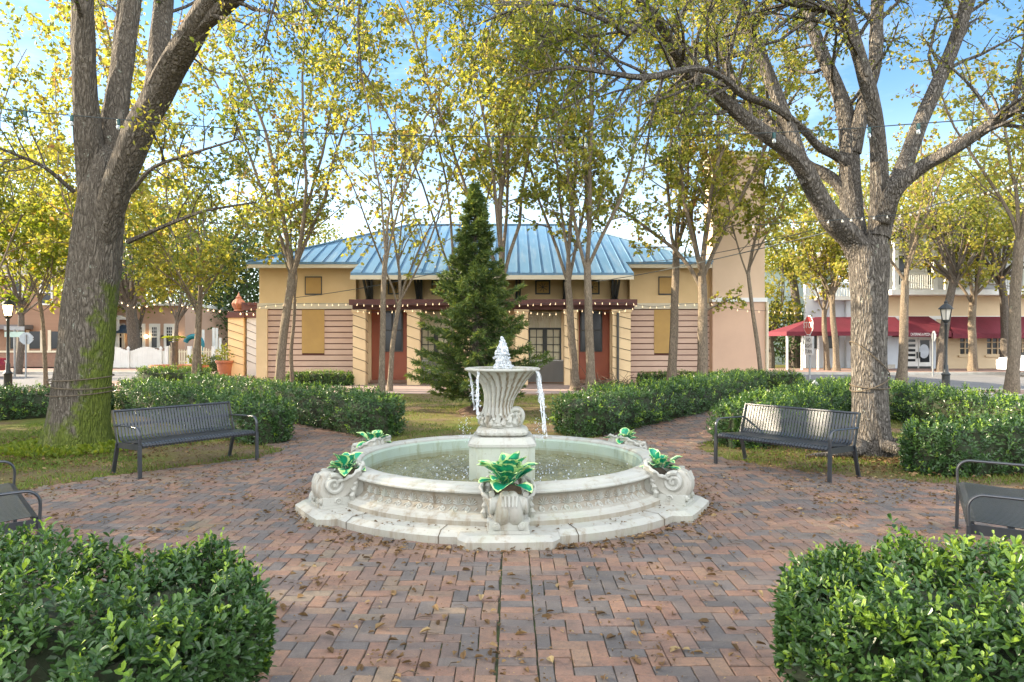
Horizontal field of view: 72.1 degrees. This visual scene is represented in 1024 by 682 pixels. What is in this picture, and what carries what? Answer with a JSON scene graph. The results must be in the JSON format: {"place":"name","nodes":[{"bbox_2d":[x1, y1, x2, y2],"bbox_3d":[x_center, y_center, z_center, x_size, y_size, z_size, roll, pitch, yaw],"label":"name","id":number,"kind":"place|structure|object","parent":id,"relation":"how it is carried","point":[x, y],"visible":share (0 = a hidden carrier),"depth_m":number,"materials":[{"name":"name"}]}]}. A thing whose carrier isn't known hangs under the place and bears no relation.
{"place":"outdoors","nodes":[
{"label":"outdoors","id":0,"kind":"place"},
{"bbox_2d":[0,374,137,387],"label":"street","id":1,"kind":"structure","parent":0,"point":[29,380],"depth_m":32.78,"materials":[{"name":"grey asphalt"}]},
{"bbox_2d":[4,326,24,376],"bbox_3d":[-23.991,0.520,33.950,0.890,2.459,0.372,0,0,-22],"label":"street name sign","id":2,"kind":"object","parent":1,"relation":"on","point":[14,334],"visible":0.89,"depth_m":33.96,"materials":[{"name":"metal"}]},
{"bbox_2d":[0,189,68,373],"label":"background tree","id":3,"kind":"object","parent":1,"relation":"on","point":[21,347],"visible":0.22,"depth_m":36.91,"materials":[{"name":"green plant"}]},
{"bbox_2d":[29,371,255,390],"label":"forecourt","id":4,"kind":"structure","parent":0,"point":[113,382],"depth_m":30.63,"materials":[{"name":"grey brick"}]},
{"bbox_2d":[148,336,191,370],"bbox_3d":[-14.160,0.760,29.500,1.938,1.955,1.938,0,0,0],"label":"birdbath","id":5,"kind":"object","parent":4,"relation":"on","point":[174,352],"visible":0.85,"depth_m":29.38,"materials":[{"name":"beige stone"}]},
{"bbox_2d":[135,363,212,384],"bbox_3d":[-12.669,1.303,26.323,2.743,0.988,2.466,0,0,0],"label":"hedge","id":6,"kind":"object","parent":4,"relation":"on","point":[162,372],"visible":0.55,"depth_m":25.53,"materials":[{"name":"green plant"}]},
{"bbox_2d":[215,343,233,375],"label":"potted plant","id":7,"kind":"object","parent":4,"relation":"on","point":[224,366],"visible":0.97,"depth_m":34.91,"materials":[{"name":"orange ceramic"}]},
{"bbox_2d":[226,292,246,375],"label":"garden pier","id":8,"kind":"structure","parent":4,"relation":"on","point":[237,334],"depth_m":35.11,"materials":[{"name":"beige paint"}]},
{"bbox_2d":[245,312,255,375],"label":"garden pier","id":9,"kind":"structure","parent":4,"relation":"on","point":[251,343],"depth_m":35.21,"materials":[{"name":"grey paint"}]},
{"bbox_2d":[0,400,1023,681],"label":"brick plaza","id":10,"kind":"structure","parent":0,"point":[714,640],"depth_m":5.36,"materials":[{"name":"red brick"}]},
{"bbox_2d":[0,460,43,575],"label":"park bench","id":11,"kind":"object","parent":10,"relation":"on","point":[15,506],"visible":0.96,"depth_m":5.33,"materials":[{"name":"black metal"}]},
{"bbox_2d":[109,401,258,478],"bbox_3d":[-4.475,1.321,9.733,0.769,0.827,1.750,0,0,35],"label":"park bench","id":12,"kind":"object","parent":10,"relation":"on","point":[232,433],"visible":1,"depth_m":9.73,"materials":[{"name":"black metal"}]},
{"bbox_2d":[295,336,708,552],"bbox_3d":[-0.110,0.844,8.070,4.328,1.800,4.536,0,0,0],"label":"fountain","id":13,"kind":"object","parent":10,"relation":"on","point":[588,488],"visible":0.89,"depth_m":6.83,"materials":[{"name":"stone"}]},
{"bbox_2d":[327,452,365,475],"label":"hosta plant","id":14,"kind":"object","parent":13,"relation":"on","point":[346,459],"visible":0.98,"depth_m":7.02,"materials":[{"name":"green plant"}]},
{"bbox_2d":[477,451,538,492],"bbox_3d":[-0.038,1.134,6.168,0.553,0.322,0.618,0,0,0],"label":"hosta plant","id":15,"kind":"object","parent":13,"relation":"on","point":[505,468],"visible":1,"depth_m":6.12,"materials":[{"name":"green plant"}]},
{"bbox_2d":[639,448,682,469],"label":"hosta plant","id":16,"kind":"object","parent":13,"relation":"on","point":[658,459],"visible":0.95,"depth_m":7.18,"materials":[{"name":"green plant"}]},
{"bbox_2d":[712,403,862,482],"bbox_3d":[3.651,1.321,9.452,0.769,0.827,1.750,0,0,-36],"label":"park bench","id":17,"kind":"object","parent":10,"relation":"on","point":[828,445],"visible":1,"depth_m":9.45,"materials":[{"name":"black metal"}]},
{"bbox_2d":[953,459,1023,581],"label":"park bench","id":18,"kind":"object","parent":10,"relation":"on","point":[996,505],"visible":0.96,"depth_m":5.45,"materials":[{"name":"black metal"}]},
{"bbox_2d":[0,365,1023,489],"bbox_3d":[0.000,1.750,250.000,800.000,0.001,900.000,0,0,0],"label":"ground","id":19,"kind":"structure","parent":0,"point":[453,418],"depth_m":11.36,"materials":[{"name":"green plant"}]},
{"bbox_2d":[0,296,15,391],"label":"street lamp","id":20,"kind":"object","parent":19,"relation":"on","point":[8,305],"visible":0.88,"depth_m":24.35,"materials":[{"name":"black metal"}]},
{"bbox_2d":[0,175,75,388],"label":"autumn tree","id":21,"kind":"object","parent":19,"relation":"on","point":[51,257],"visible":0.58,"depth_m":24.80,"materials":[{"name":"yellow plant"}]},
{"bbox_2d":[0,0,100,268],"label":"autumn tree","id":22,"kind":"object","parent":19,"relation":"on","point":[22,206],"visible":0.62,"depth_m":23.72,"materials":[{"name":"yellow plant"}]},
{"bbox_2d":[0,381,115,420],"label":"hedge","id":23,"kind":"object","parent":19,"relation":"on","point":[15,403],"visible":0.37,"depth_m":15.77,"materials":[{"name":"green plant"}]},
{"bbox_2d":[0,248,144,366],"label":"brown townhouse","id":24,"kind":"structure","parent":19,"relation":"on","point":[33,329],"depth_m":45.00,"materials":[{"name":"brown brick"}]},
{"bbox_2d":[0,433,151,456],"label":"ground ivy","id":25,"kind":"object","parent":19,"relation":"on","point":[31,447],"visible":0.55,"depth_m":10.81,"materials":[{"name":"green plant"}]},
{"bbox_2d":[0,107,171,248],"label":"background tree","id":26,"kind":"object","parent":19,"relation":"on","point":[17,190],"visible":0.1,"depth_m":53.87,"materials":[{"name":"yellow plant"}]},
{"bbox_2d":[0,0,215,262],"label":"autumn tree","id":27,"kind":"object","parent":19,"relation":"on","point":[58,146],"visible":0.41,"depth_m":19.96,"materials":[{"name":"yellow plant"}]},
{"bbox_2d":[22,169,233,350],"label":"background tree","id":28,"kind":"object","parent":19,"relation":"on","point":[126,296],"visible":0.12,"depth_m":43.42,"materials":[{"name":"green plant"}]},
{"bbox_2d":[113,346,164,367],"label":"board fence","id":29,"kind":"object","parent":19,"relation":"on","point":[137,358],"visible":0.56,"depth_m":43.20,"materials":[{"name":"white paint"}]},
{"bbox_2d":[0,517,278,681],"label":"hedge","id":30,"kind":"object","parent":19,"relation":"on","point":[77,623],"visible":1,"depth_m":2.68,"materials":[{"name":"green plant"}]},
{"bbox_2d":[117,248,184,330],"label":"background tree","id":31,"kind":"object","parent":19,"relation":"on","point":[140,320],"visible":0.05,"depth_m":47.73,"materials":[{"name":"green plant"}]},
{"bbox_2d":[39,155,266,300],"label":"background tree","id":32,"kind":"object","parent":19,"relation":"on","point":[162,192],"visible":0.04,"depth_m":58.93,"materials":[{"name":"green plant"}]},
{"bbox_2d":[115,302,227,363],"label":"peach house","id":33,"kind":"structure","parent":19,"relation":"on","point":[157,326],"depth_m":50.00,"materials":[{"name":"paint"}]},
{"bbox_2d":[149,324,159,347],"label":"window","id":34,"kind":"structure","parent":33,"relation":"in","point":[154,329],"depth_m":49.92,"materials":[{"name":"white paint"}]},
{"bbox_2d":[122,236,235,363],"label":"background tree","id":35,"kind":"object","parent":19,"relation":"on","point":[177,315],"visible":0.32,"depth_m":39.95,"materials":[{"name":"green plant"}]},
{"bbox_2d":[165,345,227,363],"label":"picket fence","id":36,"kind":"object","parent":19,"relation":"on","point":[188,351],"visible":0.3,"depth_m":43.20,"materials":[{"name":"beige paint"}]},
{"bbox_2d":[183,328,221,363],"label":"play frame","id":37,"kind":"object","parent":19,"relation":"on","point":[188,338],"visible":0.52,"depth_m":45.93,"materials":[{"name":"white paint"}]},
{"bbox_2d":[64,1,341,369],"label":"autumn tree","id":38,"kind":"object","parent":19,"relation":"on","point":[158,212],"visible":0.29,"depth_m":27.43,"materials":[{"name":"yellow plant"}]},
{"bbox_2d":[112,375,298,444],"bbox_3d":[-6.949,1.307,15.102,1.288,0.990,8.897,0,0,-42],"label":"hedge","id":39,"kind":"object","parent":19,"relation":"on","point":[276,423],"visible":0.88,"depth_m":13.11,"materials":[{"name":"green plant"}]},
{"bbox_2d":[124,166,289,376],"bbox_3d":[-11.637,-2.129,24.303,6.721,7.867,5.188,0,0,29],"label":"autumn tree","id":40,"kind":"object","parent":19,"relation":"on","point":[160,244],"visible":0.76,"depth_m":24.49,"materials":[{"name":"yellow plant"}]},
{"bbox_2d":[0,0,446,447],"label":"oak tree","id":41,"kind":"object","parent":19,"relation":"on","point":[110,158],"visible":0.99,"depth_m":11.06,"materials":[{"name":"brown plant"}]},
{"bbox_2d":[45,374,114,396],"bbox_3d":[-7.047,0.715,11.500,0.982,0.328,0.975,0,0,0],"label":"wound rope","id":42,"kind":"object","parent":41,"relation":"attached to","point":[49,380],"visible":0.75,"depth_m":11.12,"materials":[{"name":"brown fabric"}]},
{"bbox_2d":[1,108,999,147],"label":"string lights","id":43,"kind":"object","parent":41,"relation":"attached to","point":[538,138],"visible":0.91,"depth_m":10.29,"materials":[{"name":"white"}]},
{"bbox_2d":[135,210,319,359],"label":"background tree","id":44,"kind":"object","parent":19,"relation":"on","point":[247,290],"visible":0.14,"depth_m":57.24,"materials":[{"name":"green plant"}]},
{"bbox_2d":[197,39,341,385],"bbox_3d":[-8.808,-4.667,27.302,5.606,12.943,3.536,0,0,18],"label":"autumn tree","id":45,"kind":"object","parent":19,"relation":"on","point":[291,237],"visible":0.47,"depth_m":26.60,"materials":[{"name":"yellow plant"}]},
{"bbox_2d":[209,182,345,273],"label":"background tree","id":46,"kind":"object","parent":19,"relation":"on","point":[321,225],"visible":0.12,"depth_m":69.52,"materials":[{"name":"green plant"}]},
{"bbox_2d":[171,0,406,382],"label":"autumn tree","id":47,"kind":"object","parent":19,"relation":"on","point":[283,332],"visible":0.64,"depth_m":25.44,"materials":[{"name":"green plant"}]},
{"bbox_2d":[178,370,408,436],"bbox_3d":[-5.701,1.284,16.578,1.402,1.030,10.573,0,0,-42],"label":"hedge","id":48,"kind":"object","parent":19,"relation":"on","point":[352,410],"visible":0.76,"depth_m":13.72,"materials":[{"name":"green plant"}]},
{"bbox_2d":[272,28,512,391],"bbox_3d":[-3.353,-4.177,24.299,7.044,11.973,9.499,0,0,0],"label":"autumn tree","id":49,"kind":"object","parent":19,"relation":"on","point":[416,244],"visible":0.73,"depth_m":24.31,"materials":[{"name":"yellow plant"}]},
{"bbox_2d":[273,0,574,344],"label":"autumn tree","id":50,"kind":"object","parent":19,"relation":"on","point":[444,117],"visible":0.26,"depth_m":25.68,"materials":[{"name":"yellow plant"}]},
{"bbox_2d":[309,0,554,394],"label":"autumn tree","id":51,"kind":"object","parent":19,"relation":"on","point":[406,152],"visible":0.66,"depth_m":22.85,"materials":[{"name":"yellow plant"}]},
{"bbox_2d":[378,0,574,338],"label":"autumn tree","id":52,"kind":"object","parent":19,"relation":"on","point":[505,162],"visible":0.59,"depth_m":24.52,"materials":[{"name":"green plant"}]},
{"bbox_2d":[246,224,712,384],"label":"pavilion","id":53,"kind":"structure","parent":19,"relation":"on","point":[634,342],"depth_m":28.99,"materials":[{"name":"beige paint"}]},
{"bbox_2d":[302,310,324,352],"bbox_3d":[-8.186,-0.395,28.998,0.923,1.793,0.065,0,0,0],"label":"boarded window","id":54,"kind":"structure","parent":53,"relation":"in","point":[313,326],"depth_m":28.97,"materials":[{"name":"yellow wood"}]},
{"bbox_2d":[372,310,406,379],"bbox_3d":[-5.136,0.169,29.613,1.529,2.922,0.135,0,0,0],"label":"red door","id":55,"kind":"structure","parent":53,"relation":"in","point":[400,354],"depth_m":29.57,"materials":[{"name":"wood"}]},
{"bbox_2d":[421,328,448,359],"bbox_3d":[-3.191,0.145,29.575,1.287,1.397,0.110,0,0,0],"label":"french window","id":56,"kind":"structure","parent":53,"relation":"in","point":[425,344],"depth_m":29.60,"materials":[{"name":"beige glass"}]},
{"bbox_2d":[529,328,560,359],"bbox_3d":[1.381,0.145,29.575,1.368,1.397,0.110,0,0,0],"label":"french window","id":57,"kind":"structure","parent":53,"relation":"in","point":[547,339],"depth_m":29.60,"materials":[{"name":"beige glass"}]},
{"bbox_2d":[579,310,609,379],"bbox_3d":[3.446,0.169,29.613,1.314,2.922,0.135,0,0,0],"label":"red door","id":58,"kind":"structure","parent":53,"relation":"in","point":[601,322],"depth_m":29.57,"materials":[{"name":"wood"}]},
{"bbox_2d":[654,310,669,352],"bbox_3d":[6.275,-0.395,28.998,0.844,1.793,0.065,0,0,0],"label":"boarded window","id":59,"kind":"structure","parent":53,"relation":"in","point":[661,318],"depth_m":28.97,"materials":[{"name":"yellow wood"}]},
{"bbox_2d":[595,232,826,281],"bbox_3d":[4.515,-2.126,19.500,0.022,0.336,15.232,0,0,-10],"label":"overhead wire","id":60,"kind":"object","parent":53,"relation":"attached to","point":[725,256],"visible":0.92,"depth_m":16.30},
{"bbox_2d":[404,179,554,406],"bbox_3d":[-0.765,-1.094,17.403,3.645,5.793,3.343,0,0,0],"label":"spruce tree","id":61,"kind":"object","parent":19,"relation":"on","point":[471,263],"visible":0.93,"depth_m":16.96,"materials":[{"name":"green plant"}]},
{"bbox_2d":[0,394,1023,681],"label":"fallen leaves","id":62,"kind":"object","parent":19,"relation":"on","point":[570,584],"depth_m":6.44,"materials":[{"name":"brown plant"}]},
{"bbox_2d":[470,0,638,390],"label":"autumn tree","id":63,"kind":"object","parent":19,"relation":"on","point":[573,359],"visible":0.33,"depth_m":24.80,"materials":[{"name":"green plant"}]},
{"bbox_2d":[485,0,696,391],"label":"autumn tree","id":64,"kind":"object","parent":19,"relation":"on","point":[590,203],"visible":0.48,"depth_m":23.82,"materials":[{"name":"green plant"}]},
{"bbox_2d":[571,364,655,392],"bbox_3d":[3.490,1.228,24.602,2.744,1.087,3.236,0,0,-11],"label":"shrub","id":65,"kind":"object","parent":19,"relation":"on","point":[610,380],"visible":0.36,"depth_m":24.61,"materials":[{"name":"plant"}]},
{"bbox_2d":[548,366,767,436],"bbox_3d":[4.469,1.280,17.764,1.695,1.034,12.171,0,0,34],"label":"hedge","id":66,"kind":"object","parent":19,"relation":"on","point":[629,406],"visible":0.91,"depth_m":14.44,"materials":[{"name":"green plant"}]},
{"bbox_2d":[636,369,717,385],"bbox_3d":[6.622,1.443,27.592,3.595,0.735,0.885,0,0,0],"label":"hedge","id":67,"kind":"object","parent":19,"relation":"on","point":[655,375],"visible":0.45,"depth_m":27.44,"materials":[{"name":"green plant"}]},
{"bbox_2d":[532,0,829,377],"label":"autumn tree","id":68,"kind":"object","parent":19,"relation":"on","point":[702,333],"visible":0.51,"depth_m":25.22,"materials":[{"name":"green plant"}]},
{"bbox_2d":[620,3,787,380],"bbox_3d":[7.266,-5.802,26.370,6.360,15.219,5.012,0,0,0],"label":"autumn tree","id":69,"kind":"object","parent":19,"relation":"on","point":[673,345],"visible":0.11,"depth_m":26.50,"materials":[{"name":"green plant"}]},
{"bbox_2d":[406,0,1023,465],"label":"oak tree","id":70,"kind":"object","parent":19,"relation":"on","point":[864,246],"visible":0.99,"depth_m":10.57,"materials":[{"name":"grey plant"}]},
{"bbox_2d":[749,182,1023,227],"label":"string lights","id":71,"kind":"object","parent":70,"relation":"attached to","point":[899,216],"visible":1,"depth_m":10.45,"materials":[{"name":"white glass"}]},
{"bbox_2d":[703,151,768,372],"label":"stucco tower","id":72,"kind":"structure","parent":19,"relation":"on","point":[732,342],"depth_m":28.57,"materials":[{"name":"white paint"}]},
{"bbox_2d":[663,39,855,372],"bbox_3d":[8.547,-4.634,25.330,6.496,12.882,5.435,0,0,0],"label":"autumn tree","id":73,"kind":"object","parent":19,"relation":"on","point":[777,192],"visible":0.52,"depth_m":25.05,"materials":[{"name":"green plant"}]},
{"bbox_2d":[705,373,851,448],"bbox_3d":[6.036,1.303,14.709,1.431,1.003,8.362,0,0,36],"label":"hedge","id":74,"kind":"object","parent":19,"relation":"on","point":[835,394],"visible":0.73,"depth_m":12.84,"materials":[{"name":"green plant"}]},
{"bbox_2d":[753,367,804,389],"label":"hedge","id":75,"kind":"object","parent":19,"relation":"on","point":[790,378],"visible":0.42,"depth_m":25.04,"materials":[{"name":"green plant"}]},
{"bbox_2d":[765,301,803,366],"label":"background tree","id":76,"kind":"object","parent":19,"relation":"on","point":[780,340],"visible":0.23,"depth_m":46.41,"materials":[{"name":"green plant"}]},
{"bbox_2d":[765,224,829,367],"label":"background tree","id":77,"kind":"object","parent":19,"relation":"on","point":[781,304],"visible":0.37,"depth_m":44.13,"materials":[{"name":"green plant"}]},
{"bbox_2d":[765,159,869,367],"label":"background tree","id":78,"kind":"object","parent":19,"relation":"on","point":[796,363],"visible":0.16,"depth_m":45.71,"materials":[{"name":"green plant"}]},
{"bbox_2d":[804,283,849,367],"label":"pale annex","id":79,"kind":"object","parent":19,"relation":"on","point":[811,305],"visible":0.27,"depth_m":43.25,"materials":[{"name":"white paint"}]},
{"bbox_2d":[765,140,960,257],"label":"background tree","id":80,"kind":"object","parent":19,"relation":"on","point":[863,172],"visible":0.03,"depth_m":61.57,"materials":[{"name":"green plant"}]},
{"bbox_2d":[767,513,1023,681],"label":"hedge","id":81,"kind":"object","parent":19,"relation":"on","point":[889,622],"visible":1,"depth_m":2.69,"materials":[{"name":"green plant"}]},
{"bbox_2d":[772,372,1023,374],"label":"kerb","id":82,"kind":"structure","parent":19,"relation":"on","point":[918,373],"depth_m":36.60,"materials":[{"name":"concrete"}]},
{"bbox_2d":[802,99,995,383],"bbox_3d":[15.745,-3.872,28.843,7.011,11.390,4.879,0,0,8],"label":"autumn tree","id":83,"kind":"object","parent":19,"relation":"on","point":[902,366],"visible":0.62,"depth_m":28.85,"materials":[{"name":"yellow plant"}]},
{"bbox_2d":[820,112,1023,371],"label":"background tree","id":84,"kind":"object","parent":19,"relation":"on","point":[947,254],"visible":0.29,"depth_m":37.06,"materials":[{"name":"green plant"}]},
{"bbox_2d":[832,376,1023,427],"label":"hedge","id":85,"kind":"object","parent":19,"relation":"on","point":[920,400],"visible":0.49,"depth_m":13.66,"materials":[{"name":"green plant"}]},
{"bbox_2d":[896,406,1023,477],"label":"hedge","id":86,"kind":"object","parent":19,"relation":"on","point":[945,448],"visible":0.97,"depth_m":9.12,"materials":[{"name":"green plant"}]},
{"bbox_2d":[901,137,1023,369],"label":"background tree","id":87,"kind":"object","parent":19,"relation":"on","point":[1004,308],"visible":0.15,"depth_m":39.59,"materials":[{"name":"green plant"}]},
{"bbox_2d":[959,107,1023,247],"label":"autumn tree","id":88,"kind":"object","parent":19,"relation":"on","point":[1009,179],"visible":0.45,"depth_m":30.81,"materials":[{"name":"yellow plant"}]},
{"bbox_2d":[0,0,1023,311],"label":"sky","id":89,"kind":"structure","parent":0,"point":[893,82],"materials":[{"name":"blue"}]},
{"bbox_2d":[267,383,796,393],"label":"path","id":90,"kind":"structure","parent":0,"point":[530,388],"depth_m":25.85,"materials":[{"name":"concrete"}]},
{"bbox_2d":[286,368,354,385],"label":"hedge","id":91,"kind":"object","parent":90,"relation":"on","point":[336,378],"visible":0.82,"depth_m":27.55,"materials":[{"name":"green plant"}]},
{"bbox_2d":[765,265,837,364],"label":"pale green building","id":92,"kind":"structure","parent":0,"point":[778,277],"depth_m":52.00,"materials":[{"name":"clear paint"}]},
{"bbox_2d":[765,368,1023,371],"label":"pavement","id":93,"kind":"structure","parent":0,"point":[913,370],"depth_m":39.14,"materials":[{"name":"grey concrete"}]},
{"bbox_2d":[774,200,868,370],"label":"autumn tree","id":94,"kind":"object","parent":93,"relation":"on","point":[838,264],"visible":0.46,"depth_m":38.52,"materials":[{"name":"yellow plant"}]},
{"bbox_2d":[778,208,895,369],"bbox_3d":[17.770,-2.980,38.575,5.807,9.590,4.447,0,0,31],"label":"autumn tree","id":95,"kind":"object","parent":93,"relation":"on","point":[823,293],"visible":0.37,"depth_m":38.99,"materials":[{"name":"yellow plant"}]},
{"bbox_2d":[769,317,910,369],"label":"entrance canopy","id":96,"kind":"object","parent":93,"relation":"on","point":[843,324],"visible":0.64,"depth_m":40.12,"materials":[{"name":"red fabric"}]},
{"bbox_2d":[817,195,1023,368],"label":"corner shop","id":97,"kind":"structure","parent":93,"relation":"on","point":[927,294],"depth_m":41.92,"materials":[{"name":"white paint"}]},
{"bbox_2d":[908,338,917,368],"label":"shop door","id":98,"kind":"structure","parent":97,"relation":"in","point":[913,342],"depth_m":41.98,"materials":[{"name":"white paint"}]},
{"bbox_2d":[892,316,950,336],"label":"awning","id":99,"kind":"object","parent":97,"relation":"attached to","point":[923,326],"visible":0.59,"depth_m":40.98,"materials":[{"name":"red fabric"}]},
{"bbox_2d":[918,338,930,368],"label":"shop door","id":100,"kind":"structure","parent":97,"relation":"in","point":[924,344],"depth_m":41.97,"materials":[{"name":"white paint"}]},
{"bbox_2d":[948,317,1023,337],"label":"awning","id":101,"kind":"object","parent":97,"relation":"attached to","point":[988,327],"visible":0.62,"depth_m":41.00,"materials":[{"name":"red fabric"}]},
{"bbox_2d":[864,175,1023,370],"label":"autumn tree","id":102,"kind":"object","parent":93,"relation":"on","point":[982,276],"visible":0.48,"depth_m":38.23,"materials":[{"name":"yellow plant"}]},
{"bbox_2d":[801,375,1023,405],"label":"road","id":103,"kind":"structure","parent":0,"point":[985,381],"depth_m":31.93,"materials":[{"name":"grey asphalt"}]},
{"bbox_2d":[804,316,813,380],"bbox_3d":[11.416,0.390,27.017,0.109,2.721,0.848,0,0,-2],"label":"stop sign","id":104,"kind":"object","parent":103,"relation":"on","point":[809,339],"visible":1,"depth_m":26.97,"materials":[{"name":"metal"}]},
{"bbox_2d":[938,300,953,391],"bbox_3d":[15.039,0.147,24.400,0.470,3.206,0.470,0,0,0],"label":"street lamp","id":105,"kind":"object","parent":103,"relation":"on","point":[945,308],"visible":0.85,"depth_m":24.35,"materials":[{"name":"black metal"}]},
{"bbox_2d":[973,390,1023,393],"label":"island bed","id":106,"kind":"object","parent":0,"point":[1022,391],"visible":0.07,"depth_m":23.00,"materials":[{"name":"green"}]},
{"bbox_2d":[887,11,1023,393],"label":"autumn tree","id":107,"kind":"object","parent":106,"relation":"on","point":[1012,380],"visible":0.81,"depth_m":22.21,"materials":[{"name":"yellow plant"}]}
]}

